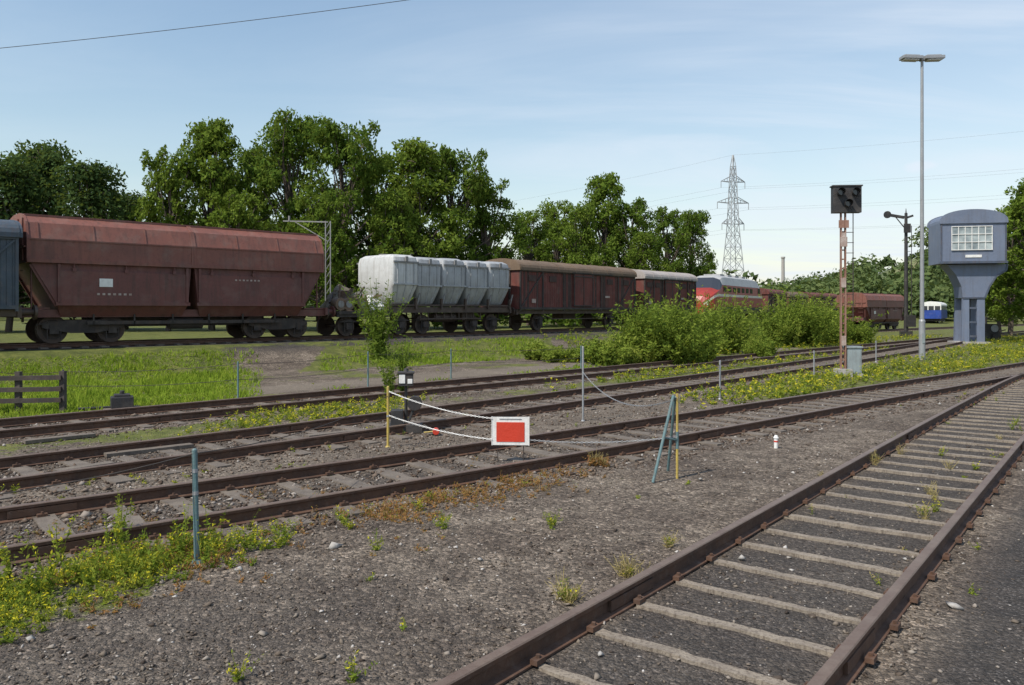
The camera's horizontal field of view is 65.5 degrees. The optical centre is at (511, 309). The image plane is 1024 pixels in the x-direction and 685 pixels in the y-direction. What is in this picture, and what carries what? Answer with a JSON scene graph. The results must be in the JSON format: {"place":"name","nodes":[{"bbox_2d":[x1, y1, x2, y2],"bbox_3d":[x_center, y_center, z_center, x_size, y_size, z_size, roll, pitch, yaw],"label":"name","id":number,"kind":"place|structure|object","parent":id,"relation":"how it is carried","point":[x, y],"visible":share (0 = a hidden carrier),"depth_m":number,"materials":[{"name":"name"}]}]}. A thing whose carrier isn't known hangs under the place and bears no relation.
{"place":"outdoors","nodes":[
{"label":"outdoors","id":0,"kind":"place"},
{"bbox_2d":[3,0,405,47],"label":"overhead wire","id":1,"kind":"object","parent":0,"point":[205,25],"visible":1,"depth_m":33.99,"materials":[{"name":"black metal"}]},
{"bbox_2d":[0,310,1023,684],"bbox_3d":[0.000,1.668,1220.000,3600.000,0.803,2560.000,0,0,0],"label":"ground","id":2,"kind":"structure","parent":0,"point":[964,656],"depth_m":6.60,"materials":[{"name":"gravel"}]},
{"bbox_2d":[0,371,66,411],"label":"timber fence","id":3,"kind":"object","parent":2,"relation":"on","point":[18,389],"visible":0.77,"depth_m":15.84,"materials":[{"name":"wood"}]},
{"bbox_2d":[0,151,75,331],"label":"deciduous tree","id":4,"kind":"object","parent":2,"relation":"on","point":[13,171],"visible":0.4,"depth_m":45.66,"materials":[{"name":"green plant"}]},
{"bbox_2d":[11,138,81,309],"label":"deciduous tree","id":5,"kind":"object","parent":2,"relation":"on","point":[44,155],"visible":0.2,"depth_m":49.17,"materials":[{"name":"green plant"}]},
{"bbox_2d":[24,157,129,304],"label":"deciduous tree","id":6,"kind":"object","parent":2,"relation":"on","point":[92,193],"visible":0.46,"depth_m":46.31,"materials":[{"name":"green plant"}]},
{"bbox_2d":[78,390,139,409],"bbox_3d":[-8.192,1.847,16.218,1.150,0.395,0.500,0,0,-29],"label":"point machine","id":7,"kind":"object","parent":2,"relation":"on","point":[122,399],"visible":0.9,"depth_m":16.18,"materials":[{"name":"black metal"}]},
{"bbox_2d":[0,494,229,595],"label":"tall weeds","id":8,"kind":"object","parent":2,"relation":"on","point":[119,534],"visible":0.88,"depth_m":6.33,"materials":[{"name":"green plant"}]},
{"bbox_2d":[103,189,148,329],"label":"deciduous tree","id":9,"kind":"object","parent":2,"relation":"on","point":[131,200],"visible":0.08,"depth_m":51.43,"materials":[{"name":"green plant"}]},
{"bbox_2d":[0,508,272,643],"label":"weeds","id":10,"kind":"object","parent":2,"relation":"on","point":[15,603],"visible":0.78,"depth_m":5.92,"materials":[{"name":"green plant"}]},
{"bbox_2d":[127,144,213,330],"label":"deciduous tree","id":11,"kind":"object","parent":2,"relation":"on","point":[173,187],"visible":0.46,"depth_m":47.38,"materials":[{"name":"green plant"}]},
{"bbox_2d":[22,430,352,470],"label":"timber planks","id":12,"kind":"object","parent":2,"relation":"on","point":[115,453],"visible":0.77,"depth_m":11.72,"materials":[{"name":"wood"}]},
{"bbox_2d":[190,448,202,564],"bbox_3d":[-2.562,1.614,6.479,0.106,0.974,0.100,0,0,0],"label":"fence post","id":13,"kind":"object","parent":2,"relation":"on","point":[195,492],"visible":0.89,"depth_m":6.46,"materials":[{"name":"metal"}]},
{"bbox_2d":[157,116,246,329],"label":"deciduous tree","id":14,"kind":"object","parent":2,"relation":"on","point":[213,138],"visible":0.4,"depth_m":49.20,"materials":[{"name":"green plant"}]},
{"bbox_2d":[208,187,279,231],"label":"deciduous tree","id":15,"kind":"object","parent":2,"relation":"on","point":[243,218],"visible":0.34,"depth_m":45.66,"materials":[{"name":"green plant"}]},
{"bbox_2d":[218,142,285,228],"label":"deciduous tree","id":16,"kind":"object","parent":2,"relation":"on","point":[240,164],"visible":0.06,"depth_m":53.90,"materials":[{"name":"green plant"}]},
{"bbox_2d":[0,479,527,597],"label":"yellow weeds","id":17,"kind":"object","parent":2,"relation":"on","point":[278,543],"visible":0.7,"depth_m":6.78,"materials":[{"name":"green plant"}]},
{"bbox_2d":[236,106,341,316],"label":"deciduous tree","id":18,"kind":"object","parent":2,"relation":"on","point":[287,145],"visible":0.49,"depth_m":50.83,"materials":[{"name":"green plant"}]},
{"bbox_2d":[1,456,606,628],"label":"red weeds","id":19,"kind":"object","parent":2,"relation":"on","point":[465,492],"visible":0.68,"depth_m":7.98,"materials":[{"name":"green plant"}]},
{"bbox_2d":[174,391,433,435],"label":"yellow weeds","id":20,"kind":"object","parent":2,"relation":"on","point":[307,410],"visible":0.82,"depth_m":15.31,"materials":[{"name":"green plant"}]},
{"bbox_2d":[283,216,330,334],"bbox_3d":[-10.041,-1.666,39.000,2.341,5.885,0.100,0,0,0],"label":"catenary mast","id":21,"kind":"object","parent":2,"relation":"on","point":[289,220],"visible":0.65,"depth_m":38.96,"materials":[{"name":"metal"}]},
{"bbox_2d":[0,334,640,417],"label":"grass","id":22,"kind":"structure","parent":2,"relation":"on","point":[86,393],"depth_m":22.84,"materials":[{"name":"plant"}]},
{"bbox_2d":[285,185,359,331],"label":"deciduous tree","id":23,"kind":"object","parent":2,"relation":"on","point":[326,213],"visible":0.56,"depth_m":45.56,"materials":[{"name":"green plant"}]},
{"bbox_2d":[279,116,400,310],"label":"deciduous tree","id":24,"kind":"object","parent":2,"relation":"on","point":[352,155],"visible":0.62,"depth_m":49.19,"materials":[{"name":"green plant"}]},
{"bbox_2d":[337,151,410,285],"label":"deciduous tree","id":25,"kind":"object","parent":2,"relation":"on","point":[360,212],"visible":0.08,"depth_m":55.04,"materials":[{"name":"green plant"}]},
{"bbox_2d":[336,270,413,359],"bbox_3d":[-5.347,0.207,30.729,2.863,3.459,3.778,0,0,-27],"label":"sapling","id":26,"kind":"object","parent":2,"relation":"on","point":[376,327],"visible":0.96,"depth_m":30.48,"materials":[{"name":"green plant"}]},
{"bbox_2d":[385,386,389,446],"bbox_3d":[-1.855,1.620,11.917,0.096,0.960,0.091,0,0,0],"label":"fence post","id":27,"kind":"object","parent":2,"relation":"on","point":[387,416],"visible":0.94,"depth_m":11.90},
{"bbox_2d":[389,391,491,418],"bbox_3d":[-1.062,1.335,11.309,2.014,0.266,0.023,0,0,37],"label":"barrier chain","id":28,"kind":"object","parent":27,"relation":"attached to","point":[437,407],"visible":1,"depth_m":11.30,"materials":[{"name":"white paint"}]},
{"bbox_2d":[389,415,491,439],"bbox_3d":[-1.062,1.657,11.309,2.014,0.190,0.023,0,0,37],"label":"barrier chain","id":29,"kind":"object","parent":27,"relation":"attached to","point":[440,430],"visible":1,"depth_m":11.26,"materials":[{"name":"white paint"}]},
{"bbox_2d":[371,324,412,392],"bbox_3d":[-2.890,1.206,19.341,0.822,1.747,1.217,0,0,12],"label":"sapling","id":30,"kind":"object","parent":2,"relation":"on","point":[389,375],"visible":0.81,"depth_m":19.33,"materials":[{"name":"green plant"}]},
{"bbox_2d":[353,185,441,314],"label":"deciduous tree","id":31,"kind":"object","parent":2,"relation":"on","point":[403,208],"visible":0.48,"depth_m":49.31,"materials":[{"name":"green plant"}]},
{"bbox_2d":[389,368,438,434],"bbox_3d":[-1.630,1.515,13.274,0.829,1.070,0.595,0,0,-6],"label":"point lever","id":32,"kind":"object","parent":2,"relation":"on","point":[405,377],"visible":0.88,"depth_m":13.24,"materials":[{"name":"black metal"}]},
{"bbox_2d":[355,136,474,328],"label":"deciduous tree","id":33,"kind":"object","parent":2,"relation":"on","point":[411,160],"visible":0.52,"depth_m":52.97,"materials":[{"name":"green plant"}]},
{"bbox_2d":[0,343,875,494],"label":"fence wire","id":34,"kind":"object","parent":2,"relation":"on","point":[309,429],"visible":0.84,"depth_m":17.03,"materials":[{"name":"metal"}]},
{"bbox_2d":[0,316,918,349],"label":"railway track","id":35,"kind":"structure","parent":2,"relation":"on","point":[62,344],"depth_m":31.68,"materials":[{"name":"metal"}]},
{"bbox_2d":[0,219,37,321],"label":"covered goods wagon","id":36,"kind":"object","parent":35,"relation":"on","point":[11,233],"visible":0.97,"depth_m":24.60,"materials":[{"name":"blue metal"}]},
{"bbox_2d":[10,213,335,342],"bbox_3d":[-12.603,-1.024,30.126,12.163,4.325,3.010,0,0,-43],"label":"hopper wagon","id":37,"kind":"object","parent":35,"relation":"on","point":[107,280],"visible":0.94,"depth_m":28.44,"materials":[{"name":"paint"}]},
{"bbox_2d":[302,284,397,335],"bbox_3d":[-7.207,-0.008,35.309,2.420,2.294,3.700,0,0,44],"label":"flat wagon","id":38,"kind":"object","parent":35,"relation":"on","point":[346,324],"visible":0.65,"depth_m":34.48,"materials":[{"name":"metal"}]},
{"bbox_2d":[347,254,514,333],"bbox_3d":[-3.665,-0.709,39.015,3.020,3.695,8.953,0,0,43],"label":"bin carrier wagon","id":39,"kind":"object","parent":35,"relation":"on","point":[448,293],"visible":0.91,"depth_m":37.72,"materials":[{"name":"metal"}]},
{"bbox_2d":[477,258,636,329],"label":"covered goods wagon","id":40,"kind":"object","parent":35,"relation":"on","point":[557,290],"visible":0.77,"depth_m":44.85,"materials":[{"name":"metal"}]},
{"bbox_2d":[620,269,697,324],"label":"covered goods wagon","id":41,"kind":"object","parent":35,"relation":"on","point":[659,286],"visible":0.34,"depth_m":53.56,"materials":[{"name":"metal"}]},
{"bbox_2d":[687,274,762,322],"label":"diesel locomotive","id":42,"kind":"object","parent":35,"relation":"on","point":[713,285],"visible":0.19,"depth_m":66.40,"materials":[{"name":"red metal"}]},
{"bbox_2d":[759,288,786,319],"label":"covered goods wagon","id":43,"kind":"object","parent":35,"relation":"on","point":[767,294],"visible":0.16,"depth_m":79.26,"materials":[{"name":"metal"}]},
{"bbox_2d":[770,291,808,319],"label":"covered goods wagon","id":44,"kind":"object","parent":35,"relation":"on","point":[792,296],"visible":0.11,"depth_m":88.92,"materials":[{"name":"metal"}]},
{"bbox_2d":[799,292,836,310],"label":"covered goods wagon","id":45,"kind":"object","parent":35,"relation":"on","point":[815,295],"visible":0.17,"depth_m":99.37,"materials":[{"name":"metal"}]},
{"bbox_2d":[417,144,506,261],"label":"deciduous tree","id":46,"kind":"object","parent":2,"relation":"on","point":[451,161],"visible":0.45,"depth_m":55.11,"materials":[{"name":"green plant"}]},
{"bbox_2d":[0,363,962,630],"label":"seedlings","id":47,"kind":"object","parent":2,"relation":"on","point":[370,579],"visible":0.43,"depth_m":9.59,"materials":[{"name":"green plant"}]},
{"bbox_2d":[0,337,965,499],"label":"railway track","id":48,"kind":"structure","parent":2,"relation":"on","point":[29,478],"depth_m":12.99,"materials":[{"name":"metal"}]},
{"bbox_2d":[26,402,963,655],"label":"loose rocks","id":49,"kind":"object","parent":2,"relation":"on","point":[334,545],"visible":0.89,"depth_m":6.26,"materials":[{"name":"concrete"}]},
{"bbox_2d":[458,176,533,259],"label":"deciduous tree","id":50,"kind":"object","parent":2,"relation":"on","point":[492,200],"visible":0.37,"depth_m":57.48,"materials":[{"name":"green plant"}]},
{"bbox_2d":[492,416,528,461],"bbox_3d":[-0.019,1.741,10.711,0.509,0.618,0.048,0,0,4],"label":"barrier sign","id":51,"kind":"object","parent":2,"relation":"on","point":[510,430],"visible":0.94,"depth_m":10.69,"materials":[{"name":"metal"}]},
{"bbox_2d":[0,353,1022,583],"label":"ballast","id":52,"kind":"structure","parent":2,"relation":"on","point":[85,514],"depth_m":10.49,"materials":[{"name":"stone"}]},
{"bbox_2d":[0,362,1023,580],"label":"railway track","id":53,"kind":"structure","parent":2,"relation":"on","point":[44,514],"depth_m":9.87,"materials":[{"name":"metal"}]},
{"bbox_2d":[0,330,1023,439],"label":"railway track","id":54,"kind":"structure","parent":2,"relation":"on","point":[107,425],"depth_m":17.75,"materials":[{"name":"metal"}]},
{"bbox_2d":[19,226,1023,318],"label":"distant trees","id":55,"kind":"object","parent":2,"relation":"on","point":[868,278],"visible":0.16,"depth_m":160.60,"materials":[{"name":"green plant"}]},
{"bbox_2d":[507,208,554,324],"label":"deciduous tree","id":56,"kind":"object","parent":2,"relation":"on","point":[537,234],"visible":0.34,"depth_m":65.50,"materials":[{"name":"green plant"}]},
{"bbox_2d":[519,340,562,360],"bbox_3d":[1.285,1.693,32.550,2.236,0.969,1.412,0,0,34],"label":"shrub","id":57,"kind":"object","parent":2,"relation":"on","point":[537,348],"visible":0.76,"depth_m":32.63,"materials":[{"name":"green plant"}]},
{"bbox_2d":[542,344,571,362],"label":"shrub","id":58,"kind":"object","parent":2,"relation":"on","point":[553,356],"visible":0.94,"depth_m":31.06,"materials":[{"name":"green plant"}]},
{"bbox_2d":[531,197,586,323],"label":"deciduous tree","id":59,"kind":"object","parent":2,"relation":"on","point":[551,214],"visible":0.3,"depth_m":71.48,"materials":[{"name":"green plant"}]},
{"bbox_2d":[563,338,602,362],"bbox_3d":[2.798,1.652,31.597,1.637,1.089,1.592,0,0,20],"label":"shrub","id":60,"kind":"object","parent":2,"relation":"on","point":[575,354],"visible":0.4,"depth_m":31.29,"materials":[{"name":"green plant"}]},
{"bbox_2d":[581,346,584,420],"bbox_3d":[1.311,1.386,14.708,0.086,1.429,0.082,0,0,0],"label":"fence post","id":61,"kind":"object","parent":2,"relation":"on","point":[582,384],"visible":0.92,"depth_m":14.70,"materials":[{"name":"metal"}]},
{"bbox_2d":[555,200,617,324],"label":"deciduous tree","id":62,"kind":"object","parent":2,"relation":"on","point":[585,232],"visible":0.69,"depth_m":65.24,"materials":[{"name":"green plant"}]},
{"bbox_2d":[583,455,614,466],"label":"red weed clump","id":63,"kind":"object","parent":2,"relation":"on","point":[593,460],"visible":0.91,"depth_m":10.44,"materials":[{"name":"plant"}]},
{"bbox_2d":[577,171,629,266],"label":"deciduous tree","id":64,"kind":"object","parent":2,"relation":"on","point":[605,187],"visible":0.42,"depth_m":73.02,"materials":[{"name":"green plant"}]},
{"bbox_2d":[584,332,642,365],"bbox_3d":[3.534,1.494,29.065,2.236,1.392,2.062,0,0,19],"label":"shrub","id":65,"kind":"object","parent":2,"relation":"on","point":[609,353],"visible":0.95,"depth_m":29.00,"materials":[{"name":"green plant"}]},
{"bbox_2d":[227,391,1020,682],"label":"weed tufts","id":66,"kind":"object","parent":2,"relation":"on","point":[354,676],"visible":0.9,"depth_m":6.97,"materials":[{"name":"green plant"}]},
{"bbox_2d":[431,306,836,328],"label":"undergrowth","id":67,"kind":"object","parent":2,"relation":"on","point":[567,322],"visible":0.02,"depth_m":56.44,"materials":[{"name":"green plant"}]},
{"bbox_2d":[597,312,671,363],"bbox_3d":[4.727,1.115,30.666,2.980,2.111,3.427,0,0,26],"label":"shrub","id":68,"kind":"object","parent":2,"relation":"on","point":[648,356],"visible":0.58,"depth_m":30.03,"materials":[{"name":"green plant"}]},
{"bbox_2d":[606,196,666,268],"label":"deciduous tree","id":69,"kind":"object","parent":2,"relation":"on","point":[635,210],"visible":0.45,"depth_m":71.26,"materials":[{"name":"green plant"}]},
{"bbox_2d":[625,229,675,271],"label":"deciduous tree","id":70,"kind":"object","parent":2,"relation":"on","point":[647,247],"visible":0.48,"depth_m":69.34,"materials":[{"name":"green plant"}]},
{"bbox_2d":[594,283,728,364],"bbox_3d":[6.102,0.587,30.747,4.590,3.244,4.268,0,0,32],"label":"shrub","id":71,"kind":"object","parent":2,"relation":"on","point":[683,346],"visible":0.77,"depth_m":30.18,"materials":[{"name":"green plant"}]},
{"bbox_2d":[652,393,678,482],"bbox_3d":[1.927,1.544,9.767,0.244,1.051,0.801,0,0,24],"label":"trestle stand","id":72,"kind":"object","parent":2,"relation":"on","point":[674,403],"visible":1,"depth_m":9.70,"materials":[{"name":"teal paint"}]},
{"bbox_2d":[529,436,676,442],"bbox_3d":[1.115,1.643,10.180,2.069,0.229,0.023,0,0,30],"label":"barrier chain","id":73,"kind":"object","parent":72,"relation":"hanging from","point":[601,441],"visible":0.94,"depth_m":10.13,"materials":[{"name":"metal"}]},
{"bbox_2d":[583,372,676,406],"bbox_3d":[1.656,1.241,12.184,0.023,0.363,5.114,0,0,-8],"label":"barrier chain","id":74,"kind":"object","parent":72,"relation":"hanging from","point":[626,403],"visible":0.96,"depth_m":11.77,"materials":[{"name":"metal"}]},
{"bbox_2d":[648,205,695,275],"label":"deciduous tree","id":75,"kind":"object","parent":2,"relation":"on","point":[672,218],"visible":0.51,"depth_m":77.42,"materials":[{"name":"green plant"}]},
{"bbox_2d":[629,295,723,358],"bbox_3d":[6.783,0.793,32.551,3.975,2.842,3.584,0,0,0],"label":"shrub","id":76,"kind":"object","parent":2,"relation":"on","point":[714,338],"visible":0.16,"depth_m":32.10,"materials":[{"name":"green plant"}]},
{"bbox_2d":[669,209,718,320],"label":"deciduous tree","id":77,"kind":"object","parent":2,"relation":"on","point":[692,218],"visible":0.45,"depth_m":80.99,"materials":[{"name":"green plant"}]},
{"bbox_2d":[693,343,719,362],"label":"shrub","id":78,"kind":"object","parent":2,"relation":"on","point":[709,357],"visible":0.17,"depth_m":31.15,"materials":[{"name":"green plant"}]},
{"bbox_2d":[663,286,781,354],"bbox_3d":[9.879,0.527,38.076,5.052,3.296,4.050,0,0,38],"label":"shrub","id":79,"kind":"object","parent":2,"relation":"on","point":[734,332],"visible":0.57,"depth_m":37.48,"materials":[{"name":"green plant"}]},
{"bbox_2d":[431,372,1023,684],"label":"railway track","id":80,"kind":"structure","parent":2,"relation":"on","point":[852,655],"depth_m":6.01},
{"bbox_2d":[717,155,748,276],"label":"electricity pylon","id":81,"kind":"object","parent":2,"relation":"on","point":[732,169],"visible":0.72,"depth_m":259.66,"materials":[{"name":"metal"}]},
{"bbox_2d":[510,131,1021,241],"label":"power lines","id":82,"kind":"object","parent":81,"relation":"attached to","point":[820,185],"visible":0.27,"depth_m":244.79,"materials":[{"name":"metal"}]},
{"bbox_2d":[740,327,774,349],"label":"shrub","id":83,"kind":"object","parent":2,"relation":"on","point":[756,333],"visible":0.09,"depth_m":40.62,"materials":[{"name":"green plant"}]},
{"bbox_2d":[738,337,780,356],"bbox_3d":[11.092,1.685,35.335,1.661,0.949,2.026,0,0,-36],"label":"shrub","id":84,"kind":"object","parent":2,"relation":"on","point":[764,349],"visible":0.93,"depth_m":35.27,"materials":[{"name":"green plant"}]},
{"bbox_2d":[545,434,1004,605],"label":"dry tufts","id":85,"kind":"object","parent":2,"relation":"on","point":[629,565],"visible":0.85,"depth_m":6.23,"materials":[{"name":"green plant"}]},
{"bbox_2d":[743,305,815,347],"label":"shrub","id":86,"kind":"object","parent":2,"relation":"on","point":[779,333],"visible":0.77,"depth_m":43.57,"materials":[{"name":"green plant"}]},
{"bbox_2d":[540,328,1023,409],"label":"trackside weeds","id":87,"kind":"object","parent":2,"relation":"on","point":[827,376],"visible":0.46,"depth_m":25.57,"materials":[{"name":"green plant"}]},
{"bbox_2d":[781,257,784,282],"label":"chimney","id":88,"kind":"object","parent":2,"relation":"on","point":[782,268],"visible":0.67,"depth_m":229.63,"materials":[{"name":"concrete"}]},
{"bbox_2d":[752,281,850,346],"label":"shrub","id":89,"kind":"object","parent":2,"relation":"on","point":[812,335],"visible":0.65,"depth_m":44.34,"materials":[{"name":"green plant"}]},
{"bbox_2d":[799,292,889,344],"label":"shrub","id":90,"kind":"object","parent":2,"relation":"on","point":[834,334],"visible":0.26,"depth_m":46.83,"materials":[{"name":"green plant"}]},
{"bbox_2d":[830,185,863,376],"bbox_3d":[10.391,-0.893,24.719,0.937,5.936,0.692,0,0,6],"label":"railway signal","id":91,"kind":"object","parent":2,"relation":"on","point":[845,199],"visible":0.98,"depth_m":24.63,"materials":[{"name":"black metal"}]},
{"bbox_2d":[846,320,879,343],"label":"shrub","id":92,"kind":"object","parent":2,"relation":"on","point":[864,334],"visible":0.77,"depth_m":49.04,"materials":[{"name":"green plant"}]},
{"bbox_2d":[883,211,915,335],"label":"semaphore signal","id":93,"kind":"object","parent":2,"relation":"on","point":[909,320],"visible":0.96,"depth_m":61.88,"materials":[{"name":"black metal"}]},
{"bbox_2d":[809,380,1022,594],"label":"track weeds","id":94,"kind":"object","parent":2,"relation":"on","point":[972,592],"visible":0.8,"depth_m":6.80,"materials":[{"name":"green plant"}]},
{"bbox_2d":[899,54,944,359],"bbox_3d":[16.810,-4.204,32.652,1.707,12.508,0.420,0,0,0],"label":"street lamp","id":95,"kind":"object","parent":2,"relation":"on","point":[921,58],"visible":0.99,"depth_m":32.59,"materials":[{"name":"metal"}]},
{"bbox_2d":[873,324,1023,332],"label":"railway track","id":96,"kind":"structure","parent":2,"relation":"on","point":[910,329],"depth_m":82.31,"materials":[{"name":"metal"}]},
{"bbox_2d":[835,292,903,329],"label":"hopper wagon","id":97,"kind":"object","parent":96,"relation":"on","point":[868,306],"visible":0.72,"depth_m":74.49,"materials":[{"name":"paint"}]},
{"bbox_2d":[924,301,946,322],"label":"railbus","id":98,"kind":"object","parent":96,"relation":"on","point":[935,311],"visible":0.88,"depth_m":119.88,"materials":[{"name":"white paint"}]},
{"bbox_2d":[927,209,1007,343],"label":"signal tower","id":99,"kind":"structure","parent":2,"relation":"on","point":[968,249],"depth_m":48.27,"materials":[{"name":"metal"}]},
{"bbox_2d":[951,225,992,257],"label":"window","id":100,"kind":"structure","parent":99,"relation":"in","point":[962,237],"depth_m":48.00,"materials":[{"name":"white glass"}]},
{"bbox_2d":[985,317,1005,339],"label":"pump unit","id":101,"kind":"object","parent":2,"relation":"on","point":[991,331],"visible":0.65,"depth_m":53.97,"materials":[{"name":"black metal"}]},
{"bbox_2d":[985,288,1020,334],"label":"deciduous tree","id":102,"kind":"object","parent":2,"relation":"on","point":[987,305],"visible":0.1,"depth_m":65.83,"materials":[{"name":"green plant"}]},
{"bbox_2d":[985,203,1023,335],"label":"deciduous tree","id":103,"kind":"object","parent":2,"relation":"on","point":[998,306],"visible":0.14,"depth_m":61.85,"materials":[{"name":"green plant"}]},
{"bbox_2d":[989,178,1023,322],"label":"deciduous tree","id":104,"kind":"object","parent":2,"relation":"on","point":[1011,273],"visible":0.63,"depth_m":52.01,"materials":[{"name":"green plant"}]},
{"bbox_2d":[1009,205,1023,305],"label":"deciduous tree","id":105,"kind":"object","parent":2,"relation":"on","point":[1015,281],"visible":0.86,"depth_m":50.83,"materials":[{"name":"green plant"}]},
{"bbox_2d":[0,0,1023,283],"label":"sky","id":106,"kind":"structure","parent":0,"point":[558,95],"materials":[{"name":"blue"}]},
{"bbox_2d":[878,258,1023,320],"bbox_3d":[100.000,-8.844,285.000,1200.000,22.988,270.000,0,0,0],"label":"hill","id":107,"kind":"structure","parent":0,"point":[898,265],"depth_m":231.97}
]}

